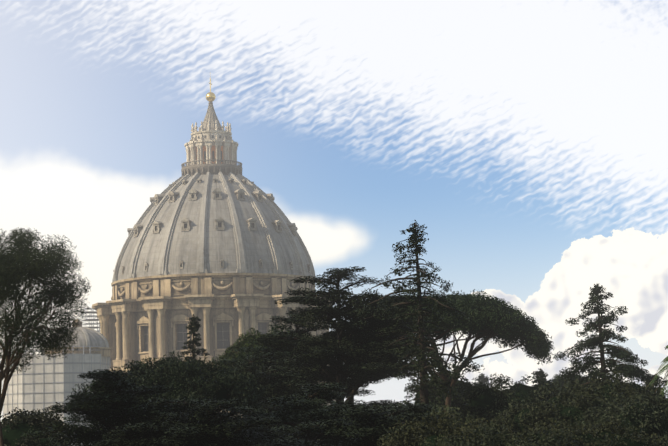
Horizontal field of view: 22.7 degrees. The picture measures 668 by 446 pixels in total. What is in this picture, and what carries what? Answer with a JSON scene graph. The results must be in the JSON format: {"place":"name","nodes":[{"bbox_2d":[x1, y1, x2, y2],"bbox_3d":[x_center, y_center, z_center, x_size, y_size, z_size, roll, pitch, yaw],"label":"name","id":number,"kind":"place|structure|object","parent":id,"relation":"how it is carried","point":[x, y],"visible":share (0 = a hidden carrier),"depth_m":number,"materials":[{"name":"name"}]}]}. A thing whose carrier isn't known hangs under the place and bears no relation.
{"place":"outdoors","nodes":[
{"label":"outdoors","id":0,"kind":"place"},
{"bbox_2d":[0,0,667,423],"label":"sky","id":1,"kind":"structure","parent":0,"point":[528,139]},
{"bbox_3d":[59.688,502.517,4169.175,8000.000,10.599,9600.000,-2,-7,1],"label":"ground","id":2,"kind":"structure","parent":0,"visible":0},
{"bbox_2d":[0,407,81,445],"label":"bush","id":3,"kind":"object","parent":2,"relation":"on","point":[16,427],"visible":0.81,"depth_m":128.48,"materials":[{"name":"green plant"}]},
{"bbox_2d":[0,227,90,445],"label":"tree","id":4,"kind":"object","parent":2,"relation":"on","point":[19,266],"visible":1,"depth_m":107.68,"materials":[{"name":"green plant"}]},
{"bbox_2d":[2,319,111,445],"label":"greenhouse","id":5,"kind":"object","parent":2,"relation":"on","point":[42,382],"visible":0.52,"depth_m":342.35,"materials":[{"name":"grey"}]},
{"bbox_2d":[82,308,99,331],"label":"scaffold tower","id":6,"kind":"structure","parent":2,"relation":"on","point":[91,312],"depth_m":426.50,"materials":[{"name":"grey"}]},
{"bbox_2d":[20,369,243,445],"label":"cedar","id":7,"kind":"object","parent":2,"relation":"on","point":[122,411],"visible":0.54,"depth_m":109.53,"materials":[{"name":"green plant"}]},
{"bbox_2d":[66,351,267,423],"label":"tree","id":8,"kind":"object","parent":2,"relation":"on","point":[190,380],"visible":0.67,"depth_m":135.78,"materials":[{"name":"green plant"}]},
{"bbox_2d":[180,314,209,363],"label":"conifer","id":9,"kind":"object","parent":2,"relation":"on","point":[194,326],"visible":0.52,"depth_m":239.45,"materials":[{"name":"green plant"}]},
{"bbox_2d":[86,398,326,445],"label":"cedar tree","id":10,"kind":"object","parent":2,"relation":"on","point":[218,429],"visible":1,"depth_m":103.43,"materials":[{"name":"green plant"}]},
{"bbox_2d":[92,78,335,414],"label":"domed basilica","id":11,"kind":"structure","parent":2,"relation":"on","point":[214,243],"depth_m":379.49,"materials":[{"name":"stone"}]},
{"bbox_2d":[212,328,309,367],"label":"tree","id":12,"kind":"object","parent":2,"relation":"on","point":[239,343],"visible":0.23,"depth_m":232.94,"materials":[{"name":"green plant"}]},
{"bbox_2d":[211,352,312,437],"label":"cedar","id":13,"kind":"object","parent":2,"relation":"on","point":[273,383],"visible":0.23,"depth_m":163.16,"materials":[{"name":"green plant"}]},
{"bbox_2d":[230,382,369,445],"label":"cedar tree","id":14,"kind":"object","parent":2,"relation":"on","point":[308,410],"visible":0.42,"depth_m":116.92,"materials":[{"name":"green plant"}]},
{"bbox_2d":[232,314,374,404],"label":"cedar","id":15,"kind":"object","parent":2,"relation":"on","point":[282,352],"visible":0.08,"depth_m":188.09,"materials":[{"name":"green plant"}]},
{"bbox_2d":[252,266,438,417],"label":"cedar","id":16,"kind":"object","parent":2,"relation":"on","point":[353,358],"visible":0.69,"depth_m":171.81,"materials":[{"name":"green plant"}]},
{"bbox_2d":[296,399,470,445],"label":"cedar tree","id":17,"kind":"object","parent":2,"relation":"on","point":[379,421],"visible":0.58,"depth_m":98.93,"materials":[{"name":"green plant"}]},
{"bbox_2d":[341,400,482,438],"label":"bush","id":18,"kind":"object","parent":2,"relation":"on","point":[439,411],"visible":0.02,"depth_m":123.93,"materials":[{"name":"green plant"}]},
{"bbox_2d":[353,220,484,414],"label":"tall conifer","id":19,"kind":"object","parent":2,"relation":"on","point":[422,359],"visible":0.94,"depth_m":148.23,"materials":[{"name":"green plant"}]},
{"bbox_2d":[404,371,475,423],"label":"tree","id":20,"kind":"object","parent":2,"relation":"on","point":[460,384],"visible":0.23,"depth_m":209.84,"materials":[{"name":"green plant"}]},
{"bbox_2d":[352,289,553,416],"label":"umbrella pine","id":21,"kind":"object","parent":2,"relation":"on","point":[497,319],"visible":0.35,"depth_m":192.34,"materials":[{"name":"green plant"}]},
{"bbox_2d":[377,411,537,445],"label":"bush","id":22,"kind":"object","parent":2,"relation":"on","point":[426,438],"visible":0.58,"depth_m":91.08,"materials":[{"name":"green plant"}]},
{"bbox_2d":[472,373,490,385],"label":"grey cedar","id":23,"kind":"object","parent":2,"relation":"on","point":[482,378],"visible":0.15,"depth_m":259.03,"materials":[{"name":"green plant"}]},
{"bbox_2d":[426,421,579,445],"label":"bush","id":24,"kind":"object","parent":2,"relation":"on","point":[458,441],"visible":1,"depth_m":79.05,"materials":[{"name":"green plant"}]},
{"bbox_2d":[454,374,558,427],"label":"tree","id":25,"kind":"object","parent":2,"relation":"on","point":[487,401],"visible":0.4,"depth_m":147.43,"materials":[{"name":"green plant"}]},
{"bbox_2d":[531,368,547,386],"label":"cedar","id":26,"kind":"object","parent":2,"relation":"on","point":[541,375],"visible":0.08,"depth_m":239.30,"materials":[{"name":"green plant"}]},
{"bbox_2d":[548,372,593,392],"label":"tree","id":27,"kind":"object","parent":2,"relation":"on","point":[555,379],"visible":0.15,"depth_m":296.65,"materials":[{"name":"green plant"}]},
{"bbox_2d":[490,367,667,440],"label":"tree","id":28,"kind":"object","parent":2,"relation":"on","point":[572,402],"visible":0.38,"depth_m":124.77,"materials":[{"name":"green plant"}]},
{"bbox_2d":[504,416,667,445],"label":"bush","id":29,"kind":"object","parent":2,"relation":"on","point":[607,435],"visible":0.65,"depth_m":84.03,"materials":[{"name":"green plant"}]},
{"bbox_2d":[553,284,667,394],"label":"cedar","id":30,"kind":"object","parent":2,"relation":"on","point":[589,363],"visible":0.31,"depth_m":177.74,"materials":[{"name":"green plant"}]},
{"bbox_2d":[573,391,667,445],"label":"tree","id":31,"kind":"object","parent":2,"relation":"on","point":[649,412],"visible":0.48,"depth_m":113.55,"materials":[{"name":"green plant"}]},
{"bbox_2d":[647,345,667,396],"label":"palm","id":32,"kind":"object","parent":2,"relation":"on","point":[665,367],"visible":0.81,"depth_m":119.22,"materials":[{"name":"green plant"}]}
]}

